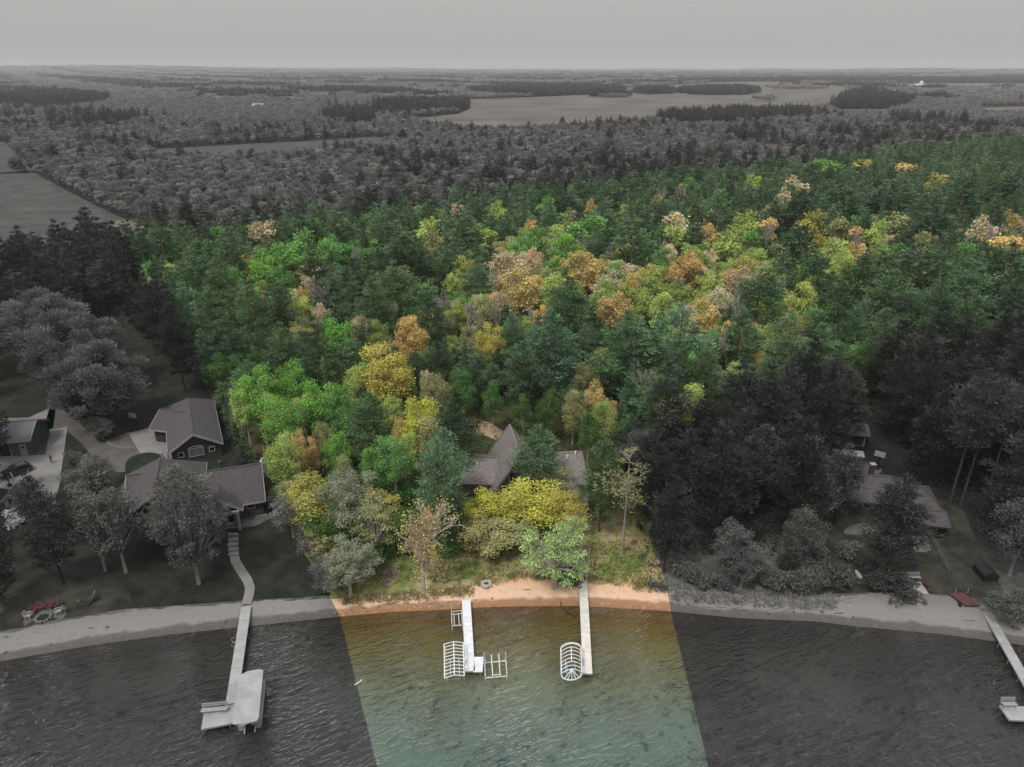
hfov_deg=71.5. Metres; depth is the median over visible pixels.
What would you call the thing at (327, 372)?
pine tree
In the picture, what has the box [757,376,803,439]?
pine tree
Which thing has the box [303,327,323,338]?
broadleaf tree
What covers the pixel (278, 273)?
broadleaf tree
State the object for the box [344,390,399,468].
pine tree
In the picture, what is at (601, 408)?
broadleaf tree
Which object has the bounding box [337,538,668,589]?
yard grass
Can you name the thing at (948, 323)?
pine tree
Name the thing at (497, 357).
pine tree
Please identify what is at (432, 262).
pine tree
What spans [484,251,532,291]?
broadleaf tree
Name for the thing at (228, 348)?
pine tree
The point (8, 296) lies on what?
pine tree
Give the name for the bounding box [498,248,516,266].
broadleaf tree
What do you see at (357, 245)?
broadleaf tree
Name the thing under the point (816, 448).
bare tree
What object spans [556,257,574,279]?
broadleaf tree
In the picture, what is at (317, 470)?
shrub
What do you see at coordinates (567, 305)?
pine tree
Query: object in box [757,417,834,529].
pine tree
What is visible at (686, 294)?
broadleaf tree
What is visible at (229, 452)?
lawn
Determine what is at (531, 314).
bare tree
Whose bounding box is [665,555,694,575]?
shrub
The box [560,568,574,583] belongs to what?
shrub
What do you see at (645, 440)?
pine tree
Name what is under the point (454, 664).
lift
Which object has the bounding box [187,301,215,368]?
pine tree
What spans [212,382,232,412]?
pine tree
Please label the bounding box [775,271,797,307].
pine tree
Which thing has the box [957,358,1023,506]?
pine tree
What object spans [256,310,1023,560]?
undergrowth
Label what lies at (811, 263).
pine tree
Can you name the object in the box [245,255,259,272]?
broadleaf tree
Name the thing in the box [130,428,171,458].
driveway
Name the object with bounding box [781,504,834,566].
broadleaf tree
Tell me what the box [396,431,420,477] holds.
broadleaf tree
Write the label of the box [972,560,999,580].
covered boat
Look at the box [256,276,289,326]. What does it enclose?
pine tree
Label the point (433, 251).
broadleaf tree
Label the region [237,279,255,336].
pine tree
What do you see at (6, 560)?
pine tree
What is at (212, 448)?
window
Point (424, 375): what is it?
broadleaf tree
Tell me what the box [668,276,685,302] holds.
pine tree
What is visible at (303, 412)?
bare tree
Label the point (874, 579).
shrub
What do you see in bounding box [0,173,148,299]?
meadow
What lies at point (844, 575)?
shrub
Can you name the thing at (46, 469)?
driveway
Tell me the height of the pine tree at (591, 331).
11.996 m
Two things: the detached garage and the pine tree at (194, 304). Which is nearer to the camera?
the detached garage
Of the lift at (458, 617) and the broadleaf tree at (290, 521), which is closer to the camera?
the lift at (458, 617)
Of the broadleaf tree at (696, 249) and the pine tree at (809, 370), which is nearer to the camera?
the pine tree at (809, 370)
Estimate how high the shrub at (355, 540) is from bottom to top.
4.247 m
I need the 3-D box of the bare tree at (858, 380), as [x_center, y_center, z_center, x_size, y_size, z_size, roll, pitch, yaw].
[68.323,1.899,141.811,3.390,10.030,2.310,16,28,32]
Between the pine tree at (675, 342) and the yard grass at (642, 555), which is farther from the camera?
the pine tree at (675, 342)
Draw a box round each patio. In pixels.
[23,605,65,625]
[225,514,270,527]
[843,523,878,534]
[905,582,928,593]
[912,536,930,551]
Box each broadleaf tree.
[0,286,89,354]
[0,568,17,612]
[3,307,126,385]
[10,288,24,311]
[37,337,152,426]
[50,380,87,412]
[53,450,119,497]
[60,488,117,571]
[62,450,82,470]
[75,484,145,572]
[85,418,115,439]
[134,278,148,290]
[136,507,178,545]
[139,259,151,277]
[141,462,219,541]
[144,270,172,289]
[144,481,226,584]
[159,260,174,274]
[196,498,233,541]
[206,351,242,398]
[226,266,244,285]
[227,388,260,446]
[230,362,289,443]
[232,362,266,384]
[238,253,256,283]
[242,347,264,372]
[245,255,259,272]
[245,255,277,288]
[254,242,306,275]
[254,279,270,296]
[257,393,306,454]
[259,430,302,482]
[260,391,286,449]
[265,264,298,294]
[266,485,280,509]
[266,493,303,538]
[267,323,286,345]
[268,356,309,431]
[273,469,313,504]
[280,467,355,531]
[283,325,311,355]
[286,393,316,440]
[287,287,301,304]
[287,294,313,323]
[288,426,314,473]
[289,315,320,338]
[294,265,320,286]
[294,377,346,433]
[294,512,337,545]
[294,526,334,563]
[297,282,313,311]
[299,250,314,261]
[299,275,315,289]
[302,437,320,470]
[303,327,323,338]
[306,556,347,591]
[311,302,330,342]
[311,421,333,472]
[312,233,348,268]
[315,464,386,538]
[315,532,383,595]
[318,311,345,337]
[319,429,356,478]
[320,382,363,440]
[321,500,365,540]
[324,317,355,367]
[333,454,354,495]
[341,239,366,270]
[341,362,380,406]
[344,243,365,269]
[346,399,366,428]
[348,496,398,549]
[349,313,372,345]
[350,341,415,415]
[352,342,375,368]
[356,488,406,536]
[359,445,384,488]
[364,238,382,262]
[365,318,390,350]
[370,434,416,503]
[377,394,404,433]
[382,368,403,407]
[384,506,420,553]
[389,394,440,451]
[389,415,408,455]
[390,314,430,375]
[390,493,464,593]
[396,362,418,413]
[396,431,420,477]
[405,313,431,336]
[408,414,447,472]
[410,262,424,285]
[418,369,433,399]
[419,372,453,424]
[420,280,438,300]
[421,263,444,294]
[424,246,443,264]
[431,310,457,339]
[441,269,468,295]
[443,300,469,338]
[444,291,466,309]
[444,335,460,357]
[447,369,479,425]
[449,255,474,300]
[452,297,471,330]
[455,325,481,361]
[456,485,508,526]
[456,514,520,558]
[471,293,495,329]
[471,293,498,329]
[471,320,506,378]
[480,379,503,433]
[482,246,502,261]
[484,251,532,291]
[486,264,507,297]
[488,291,502,326]
[492,475,575,530]
[497,268,543,320]
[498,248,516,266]
[499,285,514,314]
[503,518,540,550]
[507,235,533,262]
[508,394,532,436]
[514,520,591,589]
[517,246,543,274]
[518,319,533,340]
[520,224,550,256]
[520,310,539,326]
[523,275,543,310]
[527,263,552,308]
[528,463,576,494]
[531,277,549,310]
[531,304,554,325]
[534,388,559,430]
[536,487,591,529]
[538,270,569,308]
[539,224,567,259]
[539,260,559,279]
[546,256,559,270]
[549,233,587,269]
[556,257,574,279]
[557,284,589,327]
[557,514,591,556]
[560,250,607,293]
[560,387,588,444]
[564,309,589,328]
[567,362,593,396]
[571,242,581,268]
[575,264,594,296]
[577,411,601,466]
[583,377,617,425]
[587,278,615,317]
[588,278,610,302]
[589,347,613,389]
[589,399,618,445]
[593,268,627,298]
[594,307,608,330]
[597,291,633,338]
[599,254,608,271]
[599,260,623,280]
[610,260,633,280]
[611,243,635,268]
[611,277,638,306]
[613,428,661,476]
[625,269,644,305]
[626,272,642,299]
[627,265,643,276]
[631,286,656,325]
[636,265,671,318]
[639,263,660,277]
[642,395,670,420]
[647,291,678,332]
[648,247,669,267]
[652,255,671,267]
[664,244,677,268]
[664,249,703,286]
[664,329,693,367]
[666,281,694,326]
[670,382,709,433]
[674,240,713,267]
[677,352,709,387]
[678,303,699,333]
[688,291,708,333]
[688,296,721,336]
[689,264,716,292]
[694,269,727,307]
[700,248,719,268]
[700,328,733,364]
[704,317,724,334]
[707,282,733,319]
[708,261,721,278]
[709,516,756,578]
[715,361,743,409]
[718,320,742,366]
[719,257,737,280]
[719,269,746,287]
[724,264,753,302]
[725,539,767,588]
[730,251,759,277]
[736,333,757,354]
[744,322,766,357]
[745,246,766,268]
[747,267,777,291]
[747,304,768,325]
[749,323,777,355]
[751,351,768,371]
[756,261,769,268]
[761,331,781,355]
[762,294,789,313]
[764,258,781,282]
[769,302,800,341]
[775,274,790,291]
[778,287,795,311]
[781,314,812,348]
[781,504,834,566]
[784,281,817,333]
[792,262,812,283]
[796,276,817,302]
[803,304,836,327]
[814,269,835,289]
[826,248,855,281]
[839,343,870,372]
[850,290,873,308]
[983,585,1023,624]
[986,496,1023,576]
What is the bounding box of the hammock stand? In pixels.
[77,590,95,603]
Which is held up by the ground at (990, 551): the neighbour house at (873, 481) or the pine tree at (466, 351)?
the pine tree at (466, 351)
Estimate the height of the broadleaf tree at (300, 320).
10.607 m
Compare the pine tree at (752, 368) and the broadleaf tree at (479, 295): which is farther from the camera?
the broadleaf tree at (479, 295)
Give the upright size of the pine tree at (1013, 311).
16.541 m
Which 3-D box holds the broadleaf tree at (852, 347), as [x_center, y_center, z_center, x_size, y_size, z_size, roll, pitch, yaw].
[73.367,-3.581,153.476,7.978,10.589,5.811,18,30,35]
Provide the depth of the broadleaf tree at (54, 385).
139.91 m
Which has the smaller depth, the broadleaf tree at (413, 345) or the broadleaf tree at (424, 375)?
the broadleaf tree at (424, 375)
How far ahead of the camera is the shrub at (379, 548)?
99.66 m
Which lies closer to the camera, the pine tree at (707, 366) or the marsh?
the pine tree at (707, 366)
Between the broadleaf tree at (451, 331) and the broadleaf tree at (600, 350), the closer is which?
the broadleaf tree at (600, 350)
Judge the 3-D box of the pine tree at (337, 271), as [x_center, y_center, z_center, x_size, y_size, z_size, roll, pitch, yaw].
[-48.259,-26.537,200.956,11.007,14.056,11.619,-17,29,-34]
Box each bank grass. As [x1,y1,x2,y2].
[341,570,670,605]
[667,581,842,613]
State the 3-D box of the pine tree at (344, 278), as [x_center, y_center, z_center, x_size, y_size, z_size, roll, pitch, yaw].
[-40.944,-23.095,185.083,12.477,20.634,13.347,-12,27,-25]
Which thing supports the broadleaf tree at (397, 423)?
on the ground at (990, 551)
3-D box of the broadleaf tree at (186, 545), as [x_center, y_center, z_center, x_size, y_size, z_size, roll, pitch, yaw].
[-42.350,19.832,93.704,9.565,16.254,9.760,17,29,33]
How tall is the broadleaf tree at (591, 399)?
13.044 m
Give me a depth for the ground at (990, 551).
112.11 m
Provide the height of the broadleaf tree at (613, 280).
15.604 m
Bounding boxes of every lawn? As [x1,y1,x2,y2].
[0,297,329,630]
[1,575,131,627]
[125,452,164,473]
[198,445,251,469]
[813,497,1007,606]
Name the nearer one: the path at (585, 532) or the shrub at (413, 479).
the path at (585, 532)
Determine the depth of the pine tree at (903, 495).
92.86 m
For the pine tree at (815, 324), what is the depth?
158.48 m
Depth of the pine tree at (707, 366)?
134.12 m
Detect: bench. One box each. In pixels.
[201,701,227,714]
[906,572,920,580]
[1000,697,1017,707]
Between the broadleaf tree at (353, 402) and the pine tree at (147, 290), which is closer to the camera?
the broadleaf tree at (353, 402)
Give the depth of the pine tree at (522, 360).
137.59 m
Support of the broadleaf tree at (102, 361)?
on the lawn at (274, 563)
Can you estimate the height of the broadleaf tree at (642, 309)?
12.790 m
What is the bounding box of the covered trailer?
[833,447,864,464]
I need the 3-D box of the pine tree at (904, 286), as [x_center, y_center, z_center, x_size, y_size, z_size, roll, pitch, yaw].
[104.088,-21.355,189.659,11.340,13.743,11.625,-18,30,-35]
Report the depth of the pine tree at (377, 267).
192.67 m
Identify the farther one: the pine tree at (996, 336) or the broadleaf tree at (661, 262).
the broadleaf tree at (661, 262)
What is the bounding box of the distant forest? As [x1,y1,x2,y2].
[0,64,1023,101]
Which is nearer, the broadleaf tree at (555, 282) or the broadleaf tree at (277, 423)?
the broadleaf tree at (277, 423)
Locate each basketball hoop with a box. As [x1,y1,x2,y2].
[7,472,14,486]
[128,412,141,429]
[874,450,885,469]
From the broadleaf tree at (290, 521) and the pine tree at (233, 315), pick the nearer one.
the broadleaf tree at (290, 521)
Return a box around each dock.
[201,606,250,730]
[462,600,482,676]
[579,579,592,676]
[982,611,1023,721]
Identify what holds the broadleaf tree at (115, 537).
on the ground at (990, 551)
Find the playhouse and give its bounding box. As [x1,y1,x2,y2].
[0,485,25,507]
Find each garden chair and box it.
[21,610,33,619]
[27,604,38,614]
[34,601,43,612]
[44,598,53,609]
[50,598,60,609]
[54,604,62,615]
[923,577,932,588]
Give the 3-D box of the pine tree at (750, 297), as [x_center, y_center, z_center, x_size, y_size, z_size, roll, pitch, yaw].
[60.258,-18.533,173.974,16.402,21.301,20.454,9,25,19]
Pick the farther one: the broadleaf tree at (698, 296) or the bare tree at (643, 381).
the broadleaf tree at (698, 296)
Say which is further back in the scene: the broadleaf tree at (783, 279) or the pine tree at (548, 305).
the broadleaf tree at (783, 279)
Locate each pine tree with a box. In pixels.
[0,286,24,339]
[0,407,12,454]
[0,518,18,605]
[7,472,58,535]
[13,474,77,584]
[16,261,57,312]
[20,275,41,307]
[63,286,90,308]
[111,268,141,331]
[129,274,185,359]
[129,281,159,354]
[133,271,156,341]
[135,284,161,345]
[146,259,169,287]
[149,302,197,391]
[153,269,195,316]
[154,290,189,355]
[167,303,215,380]
[169,281,207,323]
[172,246,208,298]
[180,256,205,296]
[181,328,220,391]
[186,285,213,313]
[186,309,221,366]
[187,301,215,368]
[190,285,233,341]
[195,280,225,332]
[202,257,244,307]
[204,254,239,297]
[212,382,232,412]
[213,306,250,349]
[213,314,251,365]
[218,285,242,323]
[218,397,237,428]
[220,359,272,406]
[223,412,246,443]
[231,284,282,343]
[232,431,255,465]
[234,283,283,359]
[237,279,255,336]
[248,317,278,376]
[249,449,266,477]
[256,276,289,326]
[256,278,303,333]
[258,321,309,382]
[280,335,332,376]
[291,246,336,301]
[294,315,345,392]
[306,297,330,315]
[309,271,344,311]
[311,356,345,386]
[314,338,350,423]
[322,266,347,300]
[325,263,336,294]
[329,267,364,309]
[329,309,351,333]
[332,257,377,317]
[332,344,353,379]
[336,271,367,322]
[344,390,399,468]
[346,277,400,361]
[347,338,369,365]
[350,299,360,351]
[356,270,394,317]
[357,242,413,301]
[365,235,441,293]
[367,259,425,339]
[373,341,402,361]
[376,270,406,330]
[401,280,428,313]
[405,286,453,354]
[406,351,435,396]
[412,435,470,536]
[413,345,443,377]
[413,426,479,502]
[415,254,438,281]
[421,339,457,384]
[424,402,446,428]
[426,372,452,410]
[428,278,440,307]
[430,250,467,302]
[431,397,490,468]
[437,337,456,380]
[437,494,470,550]
[441,286,453,317]
[452,243,473,289]
[453,339,472,384]
[455,256,498,301]
[461,348,491,387]
[462,357,487,408]
[473,277,493,296]
[476,236,499,295]
[476,250,492,277]
[479,322,494,344]
[479,362,510,394]
[482,348,509,392]
[492,314,532,370]
[493,306,518,337]
[498,342,553,411]
[500,312,522,346]
[503,363,532,390]
[503,423,565,493]
[508,309,581,395]
[516,333,552,378]
[528,315,543,334]
[533,274,596,346]
[542,299,558,326]
[542,333,582,390]
[552,385,583,417]
[555,311,586,371]
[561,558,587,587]
[572,321,597,375]
[572,432,635,531]
[574,307,666,399]
[578,321,603,352]
[580,305,606,344]
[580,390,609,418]
[586,334,608,369]
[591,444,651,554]
[597,324,617,360]
[598,321,607,339]
[605,399,631,440]
[608,335,630,381]
[609,414,643,465]
[617,358,647,414]
[618,314,635,350]
[625,332,677,399]
[627,360,701,448]
[628,442,683,531]
[631,333,659,371]
[631,423,679,492]
[634,316,653,338]
[640,473,695,573]
[644,301,719,374]
[651,304,666,333]
[656,343,707,421]
[666,428,716,502]
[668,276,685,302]
[675,283,692,316]
[680,394,722,450]
[682,341,723,417]
[682,416,721,475]
[682,424,760,554]
[692,323,701,357]
[699,356,768,436]
[704,335,733,366]
[704,362,724,391]
[710,397,772,520]
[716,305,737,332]
[716,307,766,369]
[723,366,763,417]
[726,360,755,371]
[727,266,792,336]
[732,363,763,403]
[735,362,801,472]
[737,423,797,500]
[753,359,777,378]
[756,308,813,373]
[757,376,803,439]
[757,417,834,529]
[766,354,806,448]
[766,420,834,485]
[770,354,809,401]
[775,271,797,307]
[779,350,817,405]
[780,335,838,422]
[783,244,838,306]
[789,365,855,475]
[790,321,839,385]
[798,277,877,350]
[799,311,841,355]
[801,368,881,449]
[812,352,853,399]
[813,275,838,309]
[814,324,853,370]
[816,441,868,528]
[819,295,846,327]
[825,256,887,328]
[833,301,873,375]
[844,328,895,395]
[847,268,927,336]
[853,316,881,356]
[857,472,945,572]
[860,319,919,407]
[862,306,900,381]
[865,269,898,319]
[870,308,909,354]
[872,336,923,437]
[873,568,927,606]
[883,321,953,425]
[890,278,922,312]
[893,287,930,323]
[895,276,972,337]
[895,325,945,385]
[897,344,950,454]
[907,388,969,484]
[913,298,964,360]
[914,310,925,331]
[914,357,981,425]
[917,281,941,328]
[922,354,952,394]
[923,260,1003,323]
[936,286,983,337]
[939,399,990,470]
[940,317,993,385]
[941,365,1011,509]
[943,379,1006,448]
[944,337,991,395]
[945,297,995,360]
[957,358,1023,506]
[967,321,1012,376]
[975,275,1010,322]
[977,301,1021,376]
[978,432,1023,534]
[983,334,1023,409]
[984,273,1023,327]
[984,370,1023,497]
[987,320,1023,380]
[987,379,1023,476]
[988,307,1020,361]
[991,343,1023,392]
[994,410,1023,471]
[999,301,1023,355]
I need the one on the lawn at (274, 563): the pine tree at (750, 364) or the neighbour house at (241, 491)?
the neighbour house at (241, 491)
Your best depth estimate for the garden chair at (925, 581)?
96.23 m
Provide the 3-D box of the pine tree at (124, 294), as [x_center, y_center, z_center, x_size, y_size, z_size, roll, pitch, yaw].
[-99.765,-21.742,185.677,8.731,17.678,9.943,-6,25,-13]
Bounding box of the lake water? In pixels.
[0,592,1023,766]
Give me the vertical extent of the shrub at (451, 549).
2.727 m
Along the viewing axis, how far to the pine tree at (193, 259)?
196.91 m
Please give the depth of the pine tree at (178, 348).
148.69 m
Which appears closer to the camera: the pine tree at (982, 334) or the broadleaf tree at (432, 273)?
the pine tree at (982, 334)
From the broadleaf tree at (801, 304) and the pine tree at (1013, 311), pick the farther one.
the broadleaf tree at (801, 304)
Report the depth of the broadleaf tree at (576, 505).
103.99 m
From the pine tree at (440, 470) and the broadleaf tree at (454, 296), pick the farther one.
the broadleaf tree at (454, 296)
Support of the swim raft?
on the beach
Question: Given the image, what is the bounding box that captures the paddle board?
[855,570,861,578]
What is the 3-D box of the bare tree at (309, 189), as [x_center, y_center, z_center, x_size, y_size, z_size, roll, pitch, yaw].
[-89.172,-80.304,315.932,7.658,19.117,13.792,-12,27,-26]
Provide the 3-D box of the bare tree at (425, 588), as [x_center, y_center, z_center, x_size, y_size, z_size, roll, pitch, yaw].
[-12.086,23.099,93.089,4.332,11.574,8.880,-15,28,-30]
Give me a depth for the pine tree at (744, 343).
153.94 m
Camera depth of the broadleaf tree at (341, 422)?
125.27 m
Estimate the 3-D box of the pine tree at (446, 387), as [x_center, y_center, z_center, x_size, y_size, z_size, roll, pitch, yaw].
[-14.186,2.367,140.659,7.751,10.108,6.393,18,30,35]
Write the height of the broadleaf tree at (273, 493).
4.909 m
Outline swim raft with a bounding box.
[949,588,980,606]
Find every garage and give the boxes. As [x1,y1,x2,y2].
[148,398,223,460]
[819,417,870,446]
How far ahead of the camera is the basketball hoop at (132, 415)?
136.52 m
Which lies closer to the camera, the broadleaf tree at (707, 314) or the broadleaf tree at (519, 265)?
the broadleaf tree at (707, 314)
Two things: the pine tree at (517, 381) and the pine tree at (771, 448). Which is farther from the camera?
the pine tree at (517, 381)
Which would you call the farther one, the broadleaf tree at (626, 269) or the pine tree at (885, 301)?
the broadleaf tree at (626, 269)
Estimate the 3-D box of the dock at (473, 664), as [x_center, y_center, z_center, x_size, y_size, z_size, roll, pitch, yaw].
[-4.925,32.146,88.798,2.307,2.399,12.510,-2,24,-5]
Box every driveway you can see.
[0,427,66,502]
[1,406,55,427]
[47,406,139,471]
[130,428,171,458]
[458,418,502,439]
[819,459,881,477]
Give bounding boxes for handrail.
[931,535,949,574]
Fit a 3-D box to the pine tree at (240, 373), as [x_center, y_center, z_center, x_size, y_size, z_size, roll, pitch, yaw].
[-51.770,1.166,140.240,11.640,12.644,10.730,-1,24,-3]
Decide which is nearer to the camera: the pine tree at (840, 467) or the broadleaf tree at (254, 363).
the pine tree at (840, 467)
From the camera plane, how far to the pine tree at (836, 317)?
162.06 m
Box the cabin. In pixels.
[453,424,588,501]
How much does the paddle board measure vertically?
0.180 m
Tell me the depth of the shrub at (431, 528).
103.70 m
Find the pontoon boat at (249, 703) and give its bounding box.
[232,669,265,733]
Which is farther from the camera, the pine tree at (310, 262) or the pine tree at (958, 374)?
the pine tree at (310, 262)
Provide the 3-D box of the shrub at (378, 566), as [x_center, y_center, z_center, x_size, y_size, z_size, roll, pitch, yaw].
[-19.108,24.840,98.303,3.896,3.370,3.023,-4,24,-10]
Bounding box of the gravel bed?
[32,430,49,454]
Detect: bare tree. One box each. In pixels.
[165,208,181,220]
[213,200,222,219]
[296,404,307,445]
[303,183,320,211]
[306,277,334,313]
[352,248,361,267]
[375,188,390,206]
[382,335,394,355]
[389,302,397,340]
[398,526,440,598]
[428,292,461,345]
[439,290,449,308]
[463,295,485,358]
[487,292,509,333]
[511,316,523,360]
[528,307,539,327]
[579,235,586,246]
[628,369,661,429]
[659,239,666,247]
[709,332,729,360]
[730,291,743,320]
[761,224,775,244]
[802,433,828,496]
[818,470,844,536]
[851,369,863,408]
[853,227,864,260]
[933,234,938,249]
[987,224,996,247]
[1006,227,1017,236]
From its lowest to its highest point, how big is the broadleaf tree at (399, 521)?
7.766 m
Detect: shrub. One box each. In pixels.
[1,505,24,529]
[276,470,305,483]
[302,469,324,487]
[304,458,325,473]
[306,544,327,562]
[317,459,335,476]
[324,543,351,556]
[346,534,365,551]
[353,434,376,459]
[355,472,367,486]
[356,540,389,562]
[361,550,387,570]
[365,484,388,507]
[373,540,397,556]
[377,472,407,489]
[386,480,413,502]
[388,478,417,499]
[399,483,419,505]
[403,463,427,486]
[408,498,424,522]
[417,516,445,539]
[432,532,465,559]
[434,530,462,552]
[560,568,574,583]
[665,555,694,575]
[676,561,704,587]
[694,570,718,590]
[714,573,736,592]
[747,556,768,582]
[755,566,777,587]
[767,568,794,592]
[773,552,803,570]
[784,567,821,594]
[803,543,829,567]
[808,561,832,588]
[825,560,859,591]
[832,540,862,560]
[854,557,882,572]
[862,567,889,589]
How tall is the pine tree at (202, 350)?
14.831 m
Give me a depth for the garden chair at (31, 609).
91.44 m
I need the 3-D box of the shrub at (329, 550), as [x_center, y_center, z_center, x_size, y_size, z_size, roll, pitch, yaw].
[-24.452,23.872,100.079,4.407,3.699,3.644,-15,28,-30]
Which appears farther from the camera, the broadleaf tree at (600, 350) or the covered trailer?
the broadleaf tree at (600, 350)
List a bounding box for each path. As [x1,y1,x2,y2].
[229,542,254,604]
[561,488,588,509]
[579,507,588,578]
[915,552,946,575]
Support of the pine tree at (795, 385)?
on the ground at (990, 551)
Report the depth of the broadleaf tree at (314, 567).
93.33 m
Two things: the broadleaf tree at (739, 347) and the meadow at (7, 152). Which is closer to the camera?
the broadleaf tree at (739, 347)
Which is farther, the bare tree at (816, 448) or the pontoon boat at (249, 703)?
the bare tree at (816, 448)
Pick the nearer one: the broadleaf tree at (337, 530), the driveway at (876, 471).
the broadleaf tree at (337, 530)
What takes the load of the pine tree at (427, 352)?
on the ground at (990, 551)
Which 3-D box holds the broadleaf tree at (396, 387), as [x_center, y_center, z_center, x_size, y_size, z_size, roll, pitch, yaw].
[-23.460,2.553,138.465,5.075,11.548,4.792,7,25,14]
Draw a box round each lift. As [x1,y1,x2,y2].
[444,641,464,678]
[451,605,462,629]
[483,652,507,680]
[560,642,582,680]
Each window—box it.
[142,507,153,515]
[177,452,184,457]
[188,447,204,456]
[209,446,215,451]
[247,504,255,508]
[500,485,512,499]
[509,471,518,482]
[935,528,947,537]
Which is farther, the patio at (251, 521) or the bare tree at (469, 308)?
the bare tree at (469, 308)
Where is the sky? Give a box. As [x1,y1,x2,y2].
[0,0,1023,68]
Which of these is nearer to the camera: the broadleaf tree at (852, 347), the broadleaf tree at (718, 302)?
the broadleaf tree at (852, 347)
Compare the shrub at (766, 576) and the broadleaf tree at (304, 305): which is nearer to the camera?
the shrub at (766, 576)
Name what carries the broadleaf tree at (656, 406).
on the ground at (990, 551)
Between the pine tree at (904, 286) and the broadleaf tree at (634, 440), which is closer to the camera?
the broadleaf tree at (634, 440)
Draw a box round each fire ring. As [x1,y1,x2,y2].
[33,612,52,623]
[480,579,491,588]
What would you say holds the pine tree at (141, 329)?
on the ground at (990, 551)
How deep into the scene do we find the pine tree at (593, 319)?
170.62 m
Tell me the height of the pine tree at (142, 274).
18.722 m
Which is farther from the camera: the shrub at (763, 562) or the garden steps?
the garden steps
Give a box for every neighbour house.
[112,458,265,541]
[839,462,951,537]
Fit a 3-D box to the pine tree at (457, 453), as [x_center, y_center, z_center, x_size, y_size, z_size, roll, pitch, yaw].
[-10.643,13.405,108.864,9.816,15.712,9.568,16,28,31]
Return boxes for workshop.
[0,419,49,456]
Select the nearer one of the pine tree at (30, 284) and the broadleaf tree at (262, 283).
the pine tree at (30, 284)
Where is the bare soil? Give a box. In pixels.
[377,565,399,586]
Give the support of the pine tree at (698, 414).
on the ground at (990, 551)
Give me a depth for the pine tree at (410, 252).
203.35 m
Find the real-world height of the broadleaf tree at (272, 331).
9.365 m
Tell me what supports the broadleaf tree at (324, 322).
on the ground at (990, 551)
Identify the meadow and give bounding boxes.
[0,142,35,171]
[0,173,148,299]
[152,137,388,160]
[886,83,1023,85]
[984,106,1023,112]
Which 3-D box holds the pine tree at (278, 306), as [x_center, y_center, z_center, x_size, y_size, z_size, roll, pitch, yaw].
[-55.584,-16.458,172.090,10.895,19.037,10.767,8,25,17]
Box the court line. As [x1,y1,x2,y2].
[129,432,151,452]
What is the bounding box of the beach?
[0,578,1023,660]
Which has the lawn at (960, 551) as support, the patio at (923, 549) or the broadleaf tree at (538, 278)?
the patio at (923, 549)
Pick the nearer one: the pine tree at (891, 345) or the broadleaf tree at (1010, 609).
the broadleaf tree at (1010, 609)
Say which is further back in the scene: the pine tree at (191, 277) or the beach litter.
the pine tree at (191, 277)
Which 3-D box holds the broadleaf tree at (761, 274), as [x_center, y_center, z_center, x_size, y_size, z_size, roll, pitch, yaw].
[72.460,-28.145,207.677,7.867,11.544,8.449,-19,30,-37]
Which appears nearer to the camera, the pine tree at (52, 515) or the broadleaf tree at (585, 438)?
the pine tree at (52, 515)
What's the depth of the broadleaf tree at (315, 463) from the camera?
116.95 m
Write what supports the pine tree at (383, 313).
on the ground at (990, 551)
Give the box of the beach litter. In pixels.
[3,589,1019,653]
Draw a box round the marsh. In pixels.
[406,82,844,129]
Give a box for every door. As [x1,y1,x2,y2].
[0,444,12,456]
[18,444,28,454]
[226,510,236,524]
[850,437,864,445]
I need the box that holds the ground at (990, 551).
[0,67,1023,639]
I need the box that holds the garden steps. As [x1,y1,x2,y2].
[227,533,238,555]
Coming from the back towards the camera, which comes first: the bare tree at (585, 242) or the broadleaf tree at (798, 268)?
the bare tree at (585, 242)
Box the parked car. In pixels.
[0,461,32,478]
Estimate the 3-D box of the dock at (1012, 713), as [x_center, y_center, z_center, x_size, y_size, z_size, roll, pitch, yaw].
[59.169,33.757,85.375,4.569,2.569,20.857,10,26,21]
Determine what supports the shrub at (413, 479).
on the ground at (990, 551)
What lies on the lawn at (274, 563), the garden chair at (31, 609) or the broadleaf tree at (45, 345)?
the broadleaf tree at (45, 345)
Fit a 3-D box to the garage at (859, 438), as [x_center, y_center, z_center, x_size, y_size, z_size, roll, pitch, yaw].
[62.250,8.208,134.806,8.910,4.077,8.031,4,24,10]
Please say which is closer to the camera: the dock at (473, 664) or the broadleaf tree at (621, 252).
the dock at (473, 664)
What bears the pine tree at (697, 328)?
on the ground at (990, 551)
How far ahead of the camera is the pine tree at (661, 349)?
142.57 m
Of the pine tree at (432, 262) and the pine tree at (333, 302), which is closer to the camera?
the pine tree at (333, 302)
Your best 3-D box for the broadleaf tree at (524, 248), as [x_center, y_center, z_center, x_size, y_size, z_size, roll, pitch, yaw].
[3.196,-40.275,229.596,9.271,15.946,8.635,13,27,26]
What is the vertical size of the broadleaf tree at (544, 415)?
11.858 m
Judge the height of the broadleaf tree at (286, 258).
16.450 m
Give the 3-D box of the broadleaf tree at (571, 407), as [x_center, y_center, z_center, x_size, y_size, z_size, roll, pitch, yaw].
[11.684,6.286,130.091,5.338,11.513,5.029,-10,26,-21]
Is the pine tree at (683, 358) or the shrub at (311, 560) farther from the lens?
the pine tree at (683, 358)
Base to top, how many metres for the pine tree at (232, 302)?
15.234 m
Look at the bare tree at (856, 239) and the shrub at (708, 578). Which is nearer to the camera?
the shrub at (708, 578)
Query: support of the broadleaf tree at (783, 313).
on the ground at (990, 551)
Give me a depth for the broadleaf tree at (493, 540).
100.30 m
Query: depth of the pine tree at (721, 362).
162.81 m
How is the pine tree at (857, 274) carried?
on the ground at (990, 551)

